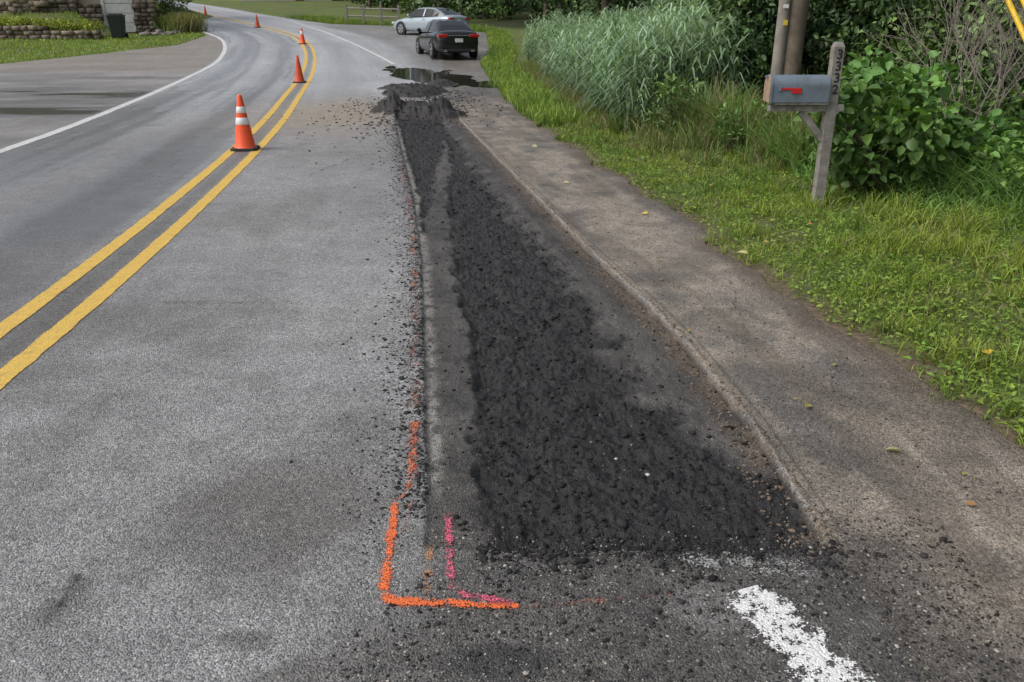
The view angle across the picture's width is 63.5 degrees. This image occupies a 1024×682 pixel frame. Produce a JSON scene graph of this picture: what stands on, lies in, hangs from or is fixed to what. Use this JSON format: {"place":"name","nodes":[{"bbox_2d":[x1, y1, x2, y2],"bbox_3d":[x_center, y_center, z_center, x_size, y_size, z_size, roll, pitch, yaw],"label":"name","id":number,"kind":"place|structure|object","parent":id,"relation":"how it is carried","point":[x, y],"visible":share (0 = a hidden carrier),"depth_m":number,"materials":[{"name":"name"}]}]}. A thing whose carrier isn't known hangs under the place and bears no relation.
{"place":"outdoors","nodes":[
{"label":"outdoors","id":0,"kind":"place"},
{"bbox_2d":[100,0,106,25],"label":"door frame","id":1,"kind":"object","parent":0,"point":[103,10],"visible":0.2,"depth_m":44.02,"materials":[{"name":"white paint"}]},
{"bbox_2d":[145,10,214,33],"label":"ornamental grass","id":2,"kind":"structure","parent":0,"point":[185,21],"depth_m":45.05,"materials":[{"name":"green plant"}]},
{"bbox_2d":[0,0,1023,681],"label":"road","id":3,"kind":"structure","parent":0,"point":[152,506],"depth_m":3.73,"materials":[{"name":"grey asphalt"}]},
{"bbox_2d":[0,31,226,152],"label":"white edge line","id":4,"kind":"object","parent":3,"relation":"on","point":[59,130],"visible":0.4,"depth_m":15.89,"materials":[{"name":"paint"}]},
{"bbox_2d":[0,11,316,388],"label":"yellow centre line","id":5,"kind":"object","parent":3,"relation":"on","point":[29,355],"visible":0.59,"depth_m":6.09,"materials":[{"name":"paint"}]},
{"bbox_2d":[230,95,260,150],"bbox_3d":[-3.600,-2.921,11.043,0.354,0.710,0.354,-3,21,-6],"label":"traffic cone","id":6,"kind":"object","parent":3,"relation":"on","point":[244,139],"visible":1,"depth_m":11.01,"materials":[{"name":"orange plastic"}]},
{"bbox_2d":[255,15,259,26],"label":"traffic cone","id":7,"kind":"object","parent":3,"relation":"on","point":[257,23],"visible":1,"depth_m":48.93,"materials":[{"name":"orange plastic"}]},
{"bbox_2d":[175,1,394,63],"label":"white edge line","id":8,"kind":"object","parent":3,"relation":"on","point":[327,33],"visible":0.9,"depth_m":40.56,"materials":[{"name":"paint"}]},
{"bbox_2d":[292,55,306,82],"bbox_3d":[-5.850,-7.450,22.640,0.354,0.710,0.354,-3,21,-6],"label":"traffic cone","id":9,"kind":"object","parent":3,"relation":"on","point":[299,77],"visible":1,"depth_m":22.60,"materials":[{"name":"orange plastic"}]},
{"bbox_2d":[299,27,306,43],"bbox_3d":[-9.650,-14.030,37.999,0.354,0.710,0.354,-3,21,-6],"label":"traffic cone","id":10,"kind":"object","parent":3,"relation":"on","point":[302,39],"visible":1,"depth_m":37.96,"materials":[{"name":"orange plastic"}]},
{"bbox_2d":[48,119,746,614],"bbox_3d":[-1.852,-1.728,8.963,4.356,0.003,13.413,-8,23,-20],"label":"road crack","id":11,"kind":"object","parent":3,"relation":"on","point":[78,573],"visible":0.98,"depth_m":2.62,"materials":[{"name":"black asphalt"}]},
{"bbox_2d":[392,7,469,34],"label":"parked car","id":12,"kind":"object","parent":3,"relation":"on","point":[421,18],"visible":0.62,"depth_m":42.39,"materials":[{"name":"grey paint"}]},
{"bbox_2d":[383,65,496,87],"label":"puddle","id":13,"kind":"object","parent":3,"relation":"on","point":[420,75],"visible":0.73,"depth_m":24.74,"materials":[{"name":"grey liquid"}]},
{"bbox_2d":[416,19,478,58],"bbox_3d":[-2.616,-11.919,32.582,2.014,1.417,4.532,-6,22,-16],"label":"parked car","id":14,"kind":"object","parent":3,"relation":"on","point":[446,36],"visible":0.99,"depth_m":30.90,"materials":[{"name":"black paint"}]},
{"bbox_2d":[377,164,669,608],"bbox_3d":[-0.819,-0.627,6.158,1.430,0.018,8.229,-6,22,-15],"label":"spray paint marking","id":15,"kind":"object","parent":3,"relation":"on","point":[399,600],"visible":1,"depth_m":2.60,"materials":[{"name":"orange paint"}]},
{"bbox_2d":[498,128,991,504],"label":"fallen leaves","id":16,"kind":"object","parent":3,"relation":"on","point":[969,502],"visible":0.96,"depth_m":4.68,"materials":[{"name":"yellow plant"}]},
{"bbox_2d":[683,550,818,578],"bbox_3d":[0.769,0.744,2.691,0.428,0.052,0.203,3,22,9],"label":"white edge line worn","id":17,"kind":"object","parent":3,"relation":"on","point":[731,563],"visible":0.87,"depth_m":2.68,"materials":[{"name":"white paint"}]},
{"bbox_2d":[726,585,877,681],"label":"white edge line","id":18,"kind":"object","parent":3,"relation":"on","point":[819,654],"visible":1,"depth_m":2.36,"materials":[{"name":"paint"}]},
{"bbox_2d":[0,0,1023,457],"bbox_3d":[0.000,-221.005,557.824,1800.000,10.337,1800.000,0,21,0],"label":"ground","id":19,"kind":"structure","parent":0,"point":[514,26],"depth_m":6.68,"materials":[{"name":"green plant"}]},
{"bbox_2d":[0,1,49,12],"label":"stone retaining wall","id":20,"kind":"structure","parent":19,"relation":"on","point":[4,7],"depth_m":42.68,"materials":[{"name":"grey stone"}]},
{"bbox_2d":[0,25,103,39],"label":"stone retaining wall","id":21,"kind":"structure","parent":19,"relation":"on","point":[26,32],"depth_m":40.65,"materials":[{"name":"grey stone"}]},
{"bbox_2d":[0,14,105,31],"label":"groundcover plants","id":22,"kind":"object","parent":19,"relation":"on","point":[65,25],"visible":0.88,"depth_m":41.40,"materials":[{"name":"green plant"}]},
{"bbox_2d":[43,0,155,32],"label":"walls","id":23,"kind":"structure","parent":19,"relation":"on","point":[89,1],"depth_m":43.96,"materials":[{"name":"beige"}]},
{"bbox_2d":[8,0,103,24],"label":"stone facing","id":24,"kind":"object","parent":23,"relation":"attached to","point":[58,5],"visible":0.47,"depth_m":43.24,"materials":[{"name":"grey stone"}]},
{"bbox_2d":[105,14,128,38],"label":"wheeled trash bin","id":25,"kind":"object","parent":19,"relation":"on","point":[116,24],"visible":0.97,"depth_m":40.47,"materials":[{"name":"black plastic"}]},
{"bbox_2d":[131,0,157,32],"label":"stone corner","id":26,"kind":"object","parent":19,"relation":"on","point":[137,5],"visible":0.91,"depth_m":44.58,"materials":[{"name":"grey stone"}]},
{"bbox_2d":[139,29,181,35],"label":"rockery","id":27,"kind":"object","parent":19,"relation":"on","point":[159,32],"visible":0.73,"depth_m":43.49,"materials":[{"name":"stone"}]},
{"bbox_2d":[155,0,192,23],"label":"garden shrub","id":28,"kind":"object","parent":19,"relation":"on","point":[165,6],"visible":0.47,"depth_m":49.85,"materials":[{"name":"green plant"}]},
{"bbox_2d":[239,0,331,0],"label":"walls","id":29,"kind":"structure","parent":19,"relation":"on","point":[283,0],"depth_m":91.45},
{"bbox_2d":[0,2,600,126],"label":"lawn grass","id":30,"kind":"structure","parent":19,"relation":"on","point":[519,89],"depth_m":31.89,"materials":[{"name":"green plant"}]},
{"bbox_2d":[345,4,399,22],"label":"wooden fence","id":31,"kind":"object","parent":19,"relation":"on","point":[380,9],"visible":0.76,"depth_m":51.91,"materials":[{"name":"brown wood"}]},
{"bbox_2d":[344,0,647,23],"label":"woodland","id":32,"kind":"object","parent":19,"relation":"on","point":[483,8],"visible":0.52,"depth_m":55.88,"materials":[{"name":"green plant"}]},
{"bbox_2d":[536,0,563,21],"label":"deciduous tree","id":33,"kind":"object","parent":19,"relation":"on","point":[560,2],"visible":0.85,"depth_m":43.40,"materials":[{"name":"green plant"}]},
{"bbox_2d":[587,0,631,21],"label":"deciduous tree","id":34,"kind":"object","parent":19,"relation":"on","point":[605,3],"visible":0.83,"depth_m":35.17,"materials":[{"name":"green plant"}]},
{"bbox_2d":[520,0,762,133],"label":"reed bed","id":35,"kind":"object","parent":19,"relation":"on","point":[630,51],"visible":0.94,"depth_m":12.91,"materials":[{"name":"green plant"}]},
{"bbox_2d":[638,72,722,135],"bbox_3d":[2.406,-3.222,11.666,1.299,1.094,1.244,-18,28,-39],"label":"weed shrub","id":36,"kind":"object","parent":19,"relation":"on","point":[677,93],"visible":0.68,"depth_m":11.42,"materials":[{"name":"green plant"}]},
{"bbox_2d":[706,100,786,151],"bbox_3d":[3.051,-2.676,10.611,1.075,0.808,0.949,12,24,28],"label":"weed shrub","id":37,"kind":"object","parent":19,"relation":"on","point":[725,125],"visible":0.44,"depth_m":10.51,"materials":[{"name":"green plant"}]},
{"bbox_2d":[767,0,808,123],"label":"utility pole","id":38,"kind":"object","parent":19,"relation":"on","point":[792,15],"visible":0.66,"depth_m":11.53,"materials":[{"name":"brown wood"}]},
{"bbox_2d":[1005,0,1023,41],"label":"guy wire","id":39,"kind":"object","parent":38,"relation":"attached to","point":[1016,19],"visible":1,"depth_m":8.57,"materials":[{"name":"yellow plastic"}]},
{"bbox_2d":[763,42,844,206],"bbox_3d":[2.646,-1.922,7.620,0.728,1.570,0.203,0,21,0],"label":"mailbox","id":40,"kind":"object","parent":19,"relation":"on","point":[802,95],"visible":1,"depth_m":7.44,"materials":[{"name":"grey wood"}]},
{"bbox_2d":[763,75,770,102],"bbox_3d":[2.312,-2.285,7.481,0.011,0.232,0.180,0,21,0],"label":"door","id":41,"kind":"structure","parent":40,"relation":"in","point":[767,86],"depth_m":7.46,"materials":[{"name":"beige metal"}]},
{"bbox_2d":[637,0,1023,133],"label":"hedgerow","id":42,"kind":"object","parent":19,"relation":"on","point":[829,23],"visible":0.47,"depth_m":12.35,"materials":[{"name":"green plant"}]},
{"bbox_2d":[792,44,971,196],"bbox_3d":[3.600,-2.111,8.216,1.569,1.579,1.383,11,24,26],"label":"broadleaf shrub","id":43,"kind":"object","parent":19,"relation":"on","point":[905,130],"visible":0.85,"depth_m":7.92,"materials":[{"name":"green plant"}]},
{"bbox_2d":[863,0,1023,130],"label":"bare branched bush","id":44,"kind":"object","parent":19,"relation":"on","point":[1000,84],"visible":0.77,"depth_m":9.29,"materials":[{"name":"grey plant"}]},
{"bbox_2d":[874,101,1023,186],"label":"broadleaf shrub","id":45,"kind":"object","parent":19,"relation":"on","point":[970,133],"visible":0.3,"depth_m":8.25,"materials":[{"name":"green plant"}]},
{"bbox_2d":[874,74,1023,135],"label":"weed shrub","id":46,"kind":"object","parent":19,"relation":"on","point":[1007,112],"visible":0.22,"depth_m":9.63,"materials":[{"name":"green plant"}]},
{"bbox_2d":[947,1,1023,98],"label":"bare branched bush","id":47,"kind":"object","parent":19,"relation":"on","point":[1009,63],"visible":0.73,"depth_m":9.12,"materials":[{"name":"brown plant"}]},
{"bbox_2d":[960,121,1023,192],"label":"broadleaf shrub","id":48,"kind":"object","parent":19,"relation":"on","point":[1005,142],"visible":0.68,"depth_m":7.84,"materials":[{"name":"green plant"}]},
{"bbox_2d":[8,83,1023,681],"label":"loose gravel","id":49,"kind":"structure","parent":0,"point":[624,523],"depth_m":2.92,"materials":[{"name":"grey gravel"}]},
{"bbox_2d":[514,47,1023,230],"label":"tall grass","id":50,"kind":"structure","parent":0,"point":[789,139],"depth_m":10.14,"materials":[{"name":"green plant"}]},
{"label":"door frame","id":51,"kind":"object","parent":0,"visible":0},
{"bbox_2d":[103,0,136,31],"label":"white door","id":52,"kind":"structure","parent":51,"relation":"attached to","point":[127,10],"depth_m":44.33,"materials":[{"name":"white paint"}]}
]}

